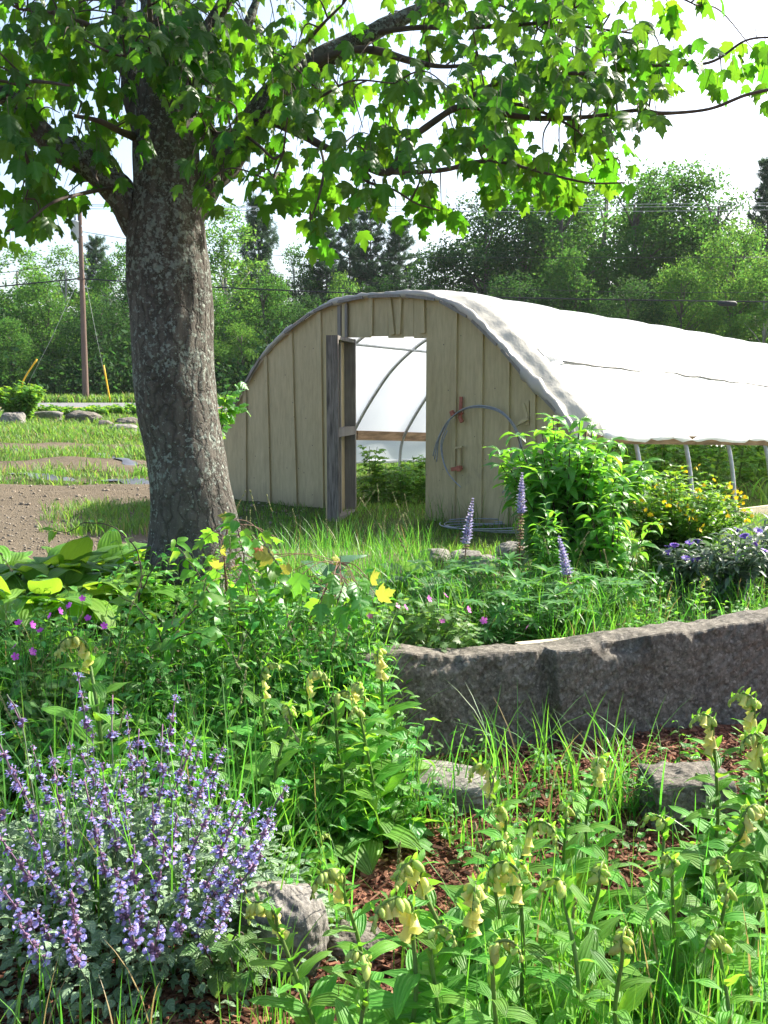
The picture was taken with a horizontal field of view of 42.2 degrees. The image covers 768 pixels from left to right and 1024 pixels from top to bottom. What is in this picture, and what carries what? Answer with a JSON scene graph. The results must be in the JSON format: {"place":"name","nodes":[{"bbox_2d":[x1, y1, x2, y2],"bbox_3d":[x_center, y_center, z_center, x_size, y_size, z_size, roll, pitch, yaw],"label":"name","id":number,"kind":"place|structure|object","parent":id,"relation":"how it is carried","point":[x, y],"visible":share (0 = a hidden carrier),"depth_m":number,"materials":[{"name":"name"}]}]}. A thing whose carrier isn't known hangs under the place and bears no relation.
{"place":"outdoors","nodes":[
{"label":"outdoors","id":0,"kind":"place"},
{"bbox_2d":[0,392,767,1023],"bbox_3d":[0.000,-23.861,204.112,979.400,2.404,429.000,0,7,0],"label":"ground","id":1,"kind":"structure","parent":0,"point":[8,490],"depth_m":9.11,"materials":[{"name":"soil"}]},
{"bbox_2d":[0,380,46,420],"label":"roadside bush","id":2,"kind":"object","parent":1,"relation":"on","point":[26,400],"visible":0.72,"depth_m":32.43,"materials":[{"name":"green plant"}]},
{"bbox_2d":[0,316,51,387],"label":"deciduous tree","id":3,"kind":"object","parent":1,"relation":"on","point":[23,342],"visible":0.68,"depth_m":54.70,"materials":[{"name":"green plant"}]},
{"bbox_2d":[0,244,64,393],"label":"deciduous tree","id":4,"kind":"object","parent":1,"relation":"on","point":[4,303],"visible":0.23,"depth_m":64.22,"materials":[{"name":"green plant"}]},
{"bbox_2d":[0,272,95,394],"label":"deciduous tree","id":5,"kind":"object","parent":1,"relation":"on","point":[27,313],"visible":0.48,"depth_m":60.26,"materials":[{"name":"green plant"}]},
{"bbox_2d":[0,567,134,637],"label":"hosta","id":6,"kind":"object","parent":1,"relation":"on","point":[97,607],"visible":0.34,"depth_m":5.05,"materials":[{"name":"green plant"}]},
{"bbox_2d":[35,240,105,393],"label":"deciduous tree","id":7,"kind":"object","parent":1,"relation":"on","point":[67,289],"visible":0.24,"depth_m":76.37,"materials":[{"name":"green plant"}]},
{"bbox_2d":[5,536,144,585],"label":"hosta","id":8,"kind":"object","parent":1,"relation":"on","point":[71,550],"visible":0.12,"depth_m":5.80,"materials":[{"name":"green plant"}]},
{"bbox_2d":[0,595,151,755],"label":"cranesbill","id":9,"kind":"object","parent":1,"relation":"on","point":[51,685],"visible":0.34,"depth_m":3.97,"materials":[{"name":"green plant"}]},
{"bbox_2d":[71,213,88,396],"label":"utility pole","id":10,"kind":"object","parent":1,"relation":"on","point":[78,230],"visible":0.81,"depth_m":50.02,"materials":[{"name":"brown wood"}]},
{"bbox_2d":[0,560,161,631],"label":"hosta","id":11,"kind":"object","parent":1,"relation":"on","point":[70,578],"visible":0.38,"depth_m":5.30,"materials":[{"name":"green plant"}]},
{"bbox_2d":[53,293,132,394],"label":"deciduous tree","id":12,"kind":"object","parent":1,"relation":"on","point":[90,327],"visible":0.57,"depth_m":56.55,"materials":[{"name":"green plant"}]},
{"bbox_2d":[30,629,168,839],"bbox_3d":[-0.988,0.819,3.609,0.568,0.830,0.621,-7,6,-12],"label":"foxglove","id":13,"kind":"object","parent":1,"relation":"on","point":[96,696],"visible":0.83,"depth_m":3.54,"materials":[{"name":"green plant"}]},
{"bbox_2d":[78,241,130,389],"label":"deciduous tree","id":14,"kind":"object","parent":1,"relation":"on","point":[99,284],"visible":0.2,"depth_m":63.94,"materials":[{"name":"green plant"}]},
{"bbox_2d":[21,548,191,632],"bbox_3d":[-1.613,0.436,5.546,0.899,0.424,1.043,-4,8,-28],"label":"hosta","id":15,"kind":"object","parent":1,"relation":"on","point":[172,591],"visible":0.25,"depth_m":5.31,"materials":[{"name":"green plant"}]},
{"bbox_2d":[0,473,305,553],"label":"pebbles","id":16,"kind":"object","parent":1,"relation":"on","point":[78,495],"visible":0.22,"depth_m":10.70,"materials":[{"name":"stone"}]},
{"bbox_2d":[0,672,348,1023],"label":"catmint","id":17,"kind":"object","parent":1,"relation":"on","point":[157,940],"visible":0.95,"depth_m":2.69,"materials":[{"name":"purple plant"}]},
{"bbox_2d":[180,908,271,997],"bbox_3d":[-0.397,1.137,2.611,0.231,0.179,0.350,0,7,0],"label":"bramble","id":18,"kind":"object","parent":1,"relation":"on","point":[223,948],"visible":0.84,"depth_m":2.51,"materials":[{"name":"green plant"}]},
{"bbox_2d":[184,512,285,649],"bbox_3d":[-0.730,0.375,4.944,0.516,0.750,0.716,0,7,0],"label":"maple sapling","id":19,"kind":"object","parent":1,"relation":"on","point":[208,535],"visible":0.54,"depth_m":4.90,"materials":[{"name":"green plant"}]},
{"bbox_2d":[205,198,275,367],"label":"deciduous tree","id":20,"kind":"object","parent":1,"relation":"on","point":[221,256],"visible":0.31,"depth_m":65.68,"materials":[{"name":"green plant"}]},
{"bbox_2d":[214,320,269,389],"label":"deciduous tree","id":21,"kind":"object","parent":1,"relation":"on","point":[233,351],"visible":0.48,"depth_m":56.90,"materials":[{"name":"green plant"}]},
{"bbox_2d":[218,193,290,343],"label":"pine tree","id":22,"kind":"object","parent":1,"relation":"on","point":[264,234],"visible":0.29,"depth_m":71.72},
{"bbox_2d":[226,268,307,363],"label":"deciduous tree","id":23,"kind":"object","parent":1,"relation":"on","point":[278,284],"visible":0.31,"depth_m":60.53,"materials":[{"name":"green plant"}]},
{"bbox_2d":[223,656,317,824],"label":"foxglove","id":24,"kind":"object","parent":1,"relation":"on","point":[258,702],"visible":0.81,"depth_m":3.67,"materials":[{"name":"green plant"}]},
{"bbox_2d":[236,880,329,982],"bbox_3d":[-0.282,1.183,2.795,0.247,0.310,0.284,-3,7,-20],"label":"boulder","id":25,"kind":"object","parent":1,"relation":"on","point":[310,913],"visible":0.46,"depth_m":2.70,"materials":[{"name":"stone"}]},
{"bbox_2d":[240,698,350,869],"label":"foxglove","id":26,"kind":"object","parent":1,"relation":"on","point":[275,755],"visible":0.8,"depth_m":3.38,"materials":[{"name":"green plant"}]},
{"bbox_2d":[244,890,358,1023],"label":"foxglove","id":27,"kind":"object","parent":1,"relation":"on","point":[312,1010],"visible":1,"depth_m":2.16,"materials":[{"name":"green plant"}]},
{"bbox_2d":[274,664,346,789],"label":"foxglove","id":28,"kind":"object","parent":1,"relation":"on","point":[306,711],"visible":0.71,"depth_m":3.81,"materials":[{"name":"green plant"}]},
{"bbox_2d":[278,226,361,324],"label":"pine tree","id":29,"kind":"object","parent":1,"relation":"on","point":[331,234],"visible":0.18,"depth_m":69.83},
{"bbox_2d":[252,545,395,650],"bbox_3d":[-0.266,0.459,4.565,0.642,0.650,0.522,0,7,0],"label":"maple sapling","id":30,"kind":"object","parent":1,"relation":"on","point":[354,598],"visible":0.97,"depth_m":4.40,"materials":[{"name":"green plant"}]},
{"bbox_2d":[275,685,390,887],"bbox_3d":[-0.208,0.925,3.476,0.482,0.656,0.530,4,5,3],"label":"foxglove","id":31,"kind":"object","parent":1,"relation":"on","point":[363,864],"visible":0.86,"depth_m":3.47,"materials":[{"name":"green plant"}]},
{"bbox_2d":[335,943,373,1023],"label":"foxglove","id":32,"kind":"object","parent":1,"relation":"on","point":[360,1000],"visible":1,"depth_m":2.00,"materials":[{"name":"green plant"}]},
{"bbox_2d":[310,858,412,1023],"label":"foxglove","id":33,"kind":"object","parent":1,"relation":"on","point":[335,875],"visible":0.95,"depth_m":2.28,"materials":[{"name":"green plant"}]},
{"bbox_2d":[311,675,416,814],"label":"foxglove","id":34,"kind":"object","parent":1,"relation":"on","point":[357,691],"visible":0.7,"depth_m":3.66,"materials":[{"name":"green plant"}]},
{"bbox_2d":[328,203,404,299],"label":"pine tree","id":35,"kind":"object","parent":1,"relation":"on","point":[378,236],"visible":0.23,"depth_m":71.70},
{"bbox_2d":[0,281,753,396],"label":"undergrowth","id":36,"kind":"object","parent":1,"relation":"on","point":[58,373],"visible":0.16,"depth_m":55.08,"materials":[{"name":"green plant"}]},
{"bbox_2d":[0,0,767,619],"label":"maple tree","id":37,"kind":"object","parent":1,"relation":"on","point":[168,60],"visible":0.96,"depth_m":5.45,"materials":[{"name":"green plant"}]},
{"bbox_2d":[167,513,311,649],"bbox_3d":[-0.739,0.341,4.697,0.820,0.657,0.455,3,7,21],"label":"vine","id":38,"kind":"object","parent":37,"relation":"attached to","point":[232,525],"visible":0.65,"depth_m":4.75,"materials":[{"name":"green plant"}]},
{"bbox_2d":[0,535,767,1023],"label":"weeds","id":39,"kind":"object","parent":1,"relation":"on","point":[402,753],"visible":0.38,"depth_m":4.10,"materials":[{"name":"green plant"}]},
{"bbox_2d":[109,579,233,664],"bbox_3d":[-0.939,0.492,4.370,0.602,0.350,0.405,0,7,0],"label":"vine","id":40,"kind":"object","parent":39,"relation":"on","point":[204,602],"visible":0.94,"depth_m":4.40,"materials":[{"name":"green plant"}]},
{"bbox_2d":[0,536,767,1023],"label":"tall grass","id":41,"kind":"structure","parent":1,"relation":"on","point":[676,1006],"depth_m":3.28,"materials":[{"name":"plant"}]},
{"bbox_2d":[0,693,767,1023],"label":"bark mulch","id":42,"kind":"object","parent":1,"relation":"on","point":[388,881],"visible":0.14,"depth_m":3.36,"materials":[{"name":"wood"}]},
{"bbox_2d":[342,642,429,811],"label":"foxglove","id":43,"kind":"object","parent":1,"relation":"on","point":[379,673],"visible":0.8,"depth_m":3.86,"materials":[{"name":"green plant"}]},
{"bbox_2d":[333,702,448,870],"bbox_3d":[-0.042,0.951,3.524,0.546,0.597,0.416,1,7,12],"label":"foxglove","id":44,"kind":"object","parent":1,"relation":"on","point":[394,832],"visible":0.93,"depth_m":3.50,"materials":[{"name":"green plant"}]},
{"bbox_2d":[364,217,434,291],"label":"pine tree","id":45,"kind":"object","parent":1,"relation":"on","point":[402,244],"visible":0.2,"depth_m":72.61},
{"bbox_2d":[347,881,473,1023],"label":"foxglove","id":46,"kind":"object","parent":1,"relation":"on","point":[400,905],"visible":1,"depth_m":2.08,"materials":[{"name":"green plant"}]},
{"bbox_2d":[384,917,475,1023],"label":"foxglove","id":47,"kind":"object","parent":1,"relation":"on","point":[436,966],"visible":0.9,"depth_m":2.07,"materials":[{"name":"green plant"}]},
{"bbox_2d":[333,848,537,1023],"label":"foxglove","id":48,"kind":"object","parent":1,"relation":"on","point":[412,872],"visible":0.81,"depth_m":2.21,"materials":[{"name":"green plant"}]},
{"bbox_2d":[347,594,527,653],"bbox_3d":[0.223,0.547,4.716,0.892,0.408,0.504,0,7,0],"label":"cranesbill","id":49,"kind":"object","parent":1,"relation":"on","point":[432,627],"visible":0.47,"depth_m":4.65,"materials":[{"name":"green plant"}]},
{"bbox_2d":[375,871,499,1023],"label":"foxglove","id":50,"kind":"object","parent":1,"relation":"on","point":[473,895],"visible":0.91,"depth_m":2.17,"materials":[{"name":"green plant"}]},
{"bbox_2d":[390,760,500,814],"bbox_3d":[0.176,1.102,3.970,0.580,0.170,0.336,0,7,0],"label":"boulder","id":51,"kind":"object","parent":1,"relation":"on","point":[474,792],"visible":0.18,"depth_m":3.84,"materials":[{"name":"stone"}]},
{"bbox_2d":[400,560,498,618],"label":"lupin clump","id":52,"kind":"object","parent":1,"relation":"on","point":[457,568],"visible":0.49,"depth_m":5.67,"materials":[{"name":"green plant"}]},
{"bbox_2d":[412,189,545,304],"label":"deciduous tree","id":53,"kind":"object","parent":1,"relation":"on","point":[450,256],"visible":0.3,"depth_m":63.17,"materials":[{"name":"green plant"}]},
{"bbox_2d":[439,755,538,939],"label":"foxglove","id":54,"kind":"object","parent":1,"relation":"on","point":[486,770],"visible":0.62,"depth_m":2.97,"materials":[{"name":"green plant"}]},
{"bbox_2d":[447,930,536,1023],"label":"foxglove","id":55,"kind":"object","parent":1,"relation":"on","point":[498,971],"visible":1,"depth_m":1.99,"materials":[{"name":"green plant"}]},
{"bbox_2d":[223,290,767,527],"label":"greenhouse","id":56,"kind":"object","parent":1,"relation":"on","point":[398,376],"visible":0.92,"depth_m":11.13,"materials":[{"name":"beige paint"}]},
{"bbox_2d":[324,335,355,521],"bbox_3d":[-0.465,-0.904,10.823,0.141,1.963,0.840,1,7,11],"label":"door","id":57,"kind":"structure","parent":56,"relation":"in","point":[340,351],"depth_m":10.74,"materials":[{"name":"beige paint"}]},
{"bbox_2d":[434,552,559,625],"bbox_3d":[0.650,0.454,5.609,0.778,0.420,0.687,-2,7,-19],"label":"lupin clump","id":58,"kind":"object","parent":1,"relation":"on","point":[509,562],"visible":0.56,"depth_m":5.59,"materials":[{"name":"green plant"}]},
{"bbox_2d":[457,811,558,1014],"bbox_3d":[0.357,1.070,2.602,0.444,0.622,0.426,5,5,27],"label":"foxglove","id":59,"kind":"object","parent":1,"relation":"on","point":[543,826],"visible":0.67,"depth_m":2.56,"materials":[{"name":"green plant"}]},
{"bbox_2d":[453,590,563,644],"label":"lupin clump","id":60,"kind":"object","parent":1,"relation":"on","point":[491,635],"visible":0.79,"depth_m":4.99,"materials":[{"name":"green plant"}]},
{"bbox_2d":[456,797,570,997],"bbox_3d":[0.337,1.072,2.774,0.410,0.613,0.463,-3,10,-25],"label":"foxglove","id":61,"kind":"object","parent":1,"relation":"on","point":[502,816],"visible":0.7,"depth_m":2.73,"materials":[{"name":"green plant"}]},
{"bbox_2d":[479,850,552,1023],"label":"foxglove","id":62,"kind":"object","parent":1,"relation":"on","point":[497,890],"visible":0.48,"depth_m":2.39,"materials":[{"name":"green plant"}]},
{"bbox_2d":[477,851,561,1023],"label":"foxglove","id":63,"kind":"object","parent":1,"relation":"on","point":[501,867],"visible":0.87,"depth_m":2.31,"materials":[{"name":"green plant"}]},
{"bbox_2d":[453,182,588,310],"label":"deciduous tree","id":64,"kind":"object","parent":1,"relation":"on","point":[524,265],"visible":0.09,"depth_m":64.68,"materials":[{"name":"green plant"}]},
{"bbox_2d":[467,833,589,1016],"bbox_3d":[0.314,1.089,2.558,0.380,0.571,0.411,-7,8,-15],"label":"foxglove","id":65,"kind":"object","parent":1,"relation":"on","point":[504,846],"visible":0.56,"depth_m":2.54,"materials":[{"name":"green plant"}]},
{"bbox_2d":[479,575,592,640],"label":"lupin clump","id":66,"kind":"object","parent":1,"relation":"on","point":[508,594],"visible":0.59,"depth_m":5.10,"materials":[{"name":"green plant"}]},
{"bbox_2d":[522,492,572,599],"bbox_3d":[0.981,0.272,5.971,0.309,0.777,0.264,-6,9,-41],"label":"goldenrod","id":67,"kind":"object","parent":1,"relation":"on","point":[553,557],"visible":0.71,"depth_m":5.94,"materials":[{"name":"green plant"}]},
{"bbox_2d":[357,607,767,757],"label":"granite block","id":68,"kind":"structure","parent":1,"relation":"on","point":[706,664],"depth_m":4.62,"materials":[{"name":"stone"}]},
{"bbox_2d":[497,166,636,313],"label":"deciduous tree","id":69,"kind":"object","parent":1,"relation":"on","point":[569,239],"visible":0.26,"depth_m":63.03,"materials":[{"name":"green plant"}]},
{"bbox_2d":[530,244,610,316],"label":"deciduous tree","id":70,"kind":"object","parent":1,"relation":"on","point":[571,277],"visible":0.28,"depth_m":58.21,"materials":[{"name":"green plant"}]},
{"bbox_2d":[481,413,663,580],"bbox_3d":[1.285,-0.052,6.926,1.254,1.265,1.155,0,7,0],"label":"tall perennial","id":71,"kind":"object","parent":1,"relation":"on","point":[565,481],"visible":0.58,"depth_m":6.74,"materials":[{"name":"green plant"}]},
{"bbox_2d":[509,796,643,969],"bbox_3d":[0.495,1.054,2.870,0.495,0.555,0.383,-1,7,-12],"label":"foxglove","id":72,"kind":"object","parent":1,"relation":"on","point":[564,832],"visible":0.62,"depth_m":2.84,"materials":[{"name":"green plant"}]},
{"bbox_2d":[528,865,641,1023],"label":"foxglove","id":73,"kind":"object","parent":1,"relation":"on","point":[585,962],"visible":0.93,"depth_m":2.18,"materials":[{"name":"green plant"}]},
{"bbox_2d":[524,565,649,634],"bbox_3d":[1.054,0.500,5.283,0.627,0.383,0.711,5,8,33],"label":"lupin clump","id":74,"kind":"object","parent":1,"relation":"on","point":[589,577],"visible":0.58,"depth_m":5.25,"materials":[{"name":"green plant"}]},
{"bbox_2d":[542,855,642,1023],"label":"foxglove","id":75,"kind":"object","parent":1,"relation":"on","point":[600,871],"visible":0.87,"depth_m":2.33,"materials":[{"name":"green plant"}]},
{"bbox_2d":[522,142,662,317],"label":"deciduous tree","id":76,"kind":"object","parent":1,"relation":"on","point":[612,223],"visible":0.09,"depth_m":67.01,"materials":[{"name":"green plant"}]},
{"bbox_2d":[545,750,646,926],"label":"foxglove","id":77,"kind":"object","parent":1,"relation":"on","point":[597,776],"visible":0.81,"depth_m":3.05,"materials":[{"name":"green plant"}]},
{"bbox_2d":[552,485,662,587],"bbox_3d":[1.418,0.210,6.361,0.718,0.779,0.520,2,7,18],"label":"tall perennial","id":78,"kind":"object","parent":1,"relation":"on","point":[615,553],"visible":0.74,"depth_m":6.30,"materials":[{"name":"green plant"}]},
{"bbox_2d":[569,919,655,1023],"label":"foxglove","id":79,"kind":"object","parent":1,"relation":"on","point":[622,941],"visible":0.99,"depth_m":2.06,"materials":[{"name":"green plant"}]},
{"bbox_2d":[590,273,687,328],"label":"deciduous tree","id":80,"kind":"object","parent":1,"relation":"on","point":[629,314],"visible":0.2,"depth_m":54.21,"materials":[{"name":"green plant"}]},
{"bbox_2d":[574,158,719,331],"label":"deciduous tree","id":81,"kind":"object","parent":1,"relation":"on","point":[657,238],"visible":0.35,"depth_m":62.72,"materials":[{"name":"green plant"}]},
{"bbox_2d":[601,807,703,991],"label":"foxglove","id":82,"kind":"object","parent":1,"relation":"on","point":[661,823],"visible":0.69,"depth_m":2.63,"materials":[{"name":"green plant"}]},
{"bbox_2d":[589,873,767,1023],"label":"foxglove","id":83,"kind":"object","parent":1,"relation":"on","point":[720,917],"visible":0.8,"depth_m":2.37,"materials":[{"name":"green plant"}]},
{"bbox_2d":[614,154,743,333],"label":"deciduous tree","id":84,"kind":"object","parent":1,"relation":"on","point":[697,166],"visible":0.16,"depth_m":64.15,"materials":[{"name":"green plant"}]},
{"bbox_2d":[633,761,738,831],"bbox_3d":[1.144,1.097,3.776,0.359,0.257,0.249,-1,7,-7],"label":"boulder","id":85,"kind":"object","parent":1,"relation":"on","point":[684,771],"visible":0.48,"depth_m":3.68,"materials":[{"name":"stone"}]},
{"bbox_2d":[606,852,766,1023],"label":"foxglove","id":86,"kind":"object","parent":1,"relation":"on","point":[654,911],"visible":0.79,"depth_m":2.39,"materials":[{"name":"green plant"}]},
{"bbox_2d":[641,252,731,336],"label":"deciduous tree","id":87,"kind":"object","parent":1,"relation":"on","point":[703,311],"visible":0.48,"depth_m":54.66,"materials":[{"name":"green plant"}]},
{"bbox_2d":[621,464,753,575],"bbox_3d":[2.050,0.064,7.018,1.070,0.832,0.982,-5,9,-37],"label":"yellow loosestrife","id":88,"kind":"object","parent":1,"relation":"on","point":[676,514],"visible":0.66,"depth_m":6.88,"materials":[{"name":"green plant"}]},
{"bbox_2d":[651,540,725,601],"bbox_3d":[1.907,0.405,6.355,0.513,0.457,0.553,5,9,38],"label":"mountain bluet","id":89,"kind":"object","parent":1,"relation":"on","point":[691,566],"visible":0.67,"depth_m":6.26,"materials":[{"name":"plant"}]},
{"bbox_2d":[640,707,764,907],"bbox_3d":[1.041,0.946,3.170,0.424,0.690,0.413,2,7,19],"label":"foxglove","id":90,"kind":"object","parent":1,"relation":"on","point":[710,744],"visible":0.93,"depth_m":3.16,"materials":[{"name":"green plant"}]},
{"bbox_2d":[651,164,767,341],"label":"deciduous tree","id":91,"kind":"object","parent":1,"relation":"on","point":[707,198],"visible":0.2,"depth_m":63.68,"materials":[{"name":"green plant"}]},
{"bbox_2d":[662,795,767,1018],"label":"foxglove","id":92,"kind":"object","parent":1,"relation":"on","point":[744,827],"visible":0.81,"depth_m":2.63,"materials":[{"name":"green plant"}]},
{"bbox_2d":[670,214,767,343],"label":"deciduous tree","id":93,"kind":"object","parent":1,"relation":"on","point":[732,285],"visible":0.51,"depth_m":55.90,"materials":[{"name":"green plant"}]},
{"bbox_2d":[680,927,765,1023],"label":"foxglove","id":94,"kind":"object","parent":1,"relation":"on","point":[715,940],"visible":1,"depth_m":2.07,"materials":[{"name":"green plant"}]},
{"bbox_2d":[678,849,767,1023],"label":"foxglove","id":95,"kind":"object","parent":1,"relation":"on","point":[715,865],"visible":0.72,"depth_m":2.42,"materials":[{"name":"green plant"}]},
{"bbox_2d":[686,527,767,608],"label":"mountain bluet","id":96,"kind":"object","parent":1,"relation":"on","point":[753,561],"visible":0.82,"depth_m":5.99,"materials":[{"name":"plant"}]},
{"bbox_2d":[689,686,767,881],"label":"foxglove","id":97,"kind":"object","parent":1,"relation":"on","point":[749,703],"visible":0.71,"depth_m":3.14,"materials":[{"name":"green plant"}]},
{"bbox_2d":[694,725,767,907],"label":"foxglove","id":98,"kind":"object","parent":1,"relation":"on","point":[735,821],"visible":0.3,"depth_m":3.04,"materials":[{"name":"green plant"}]},
{"bbox_2d":[696,725,767,902],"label":"foxglove","id":99,"kind":"object","parent":1,"relation":"on","point":[753,739],"visible":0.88,"depth_m":2.99,"materials":[{"name":"green plant"}]},
{"bbox_2d":[699,816,767,979],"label":"foxglove","id":100,"kind":"object","parent":1,"relation":"on","point":[759,906],"visible":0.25,"depth_m":2.73,"materials":[{"name":"green plant"}]},
{"bbox_2d":[718,154,767,339],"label":"pine tree","id":101,"kind":"object","parent":1,"relation":"on","point":[762,211],"visible":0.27,"depth_m":67.53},
{"bbox_2d":[720,274,767,342],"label":"deciduous tree","id":102,"kind":"object","parent":1,"relation":"on","point":[741,325],"visible":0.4,"depth_m":52.98,"materials":[{"name":"green plant"}]},
{"bbox_2d":[0,392,767,536],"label":"field grass","id":103,"kind":"structure","parent":0,"point":[47,427],"depth_m":18.31,"materials":[{"name":"plant"}]},
{"bbox_2d":[0,0,767,386],"label":"sky","id":104,"kind":"structure","parent":0,"point":[735,136],"materials":[{"name":"white"}]},
{"bbox_2d":[227,484,767,659],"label":"grass","id":105,"kind":"structure","parent":0,"point":[403,554],"depth_m":5.91,"materials":[{"name":"plant"}]},
{"bbox_2d":[242,462,767,577],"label":"lawn grass","id":106,"kind":"structure","parent":0,"point":[421,506],"depth_m":10.18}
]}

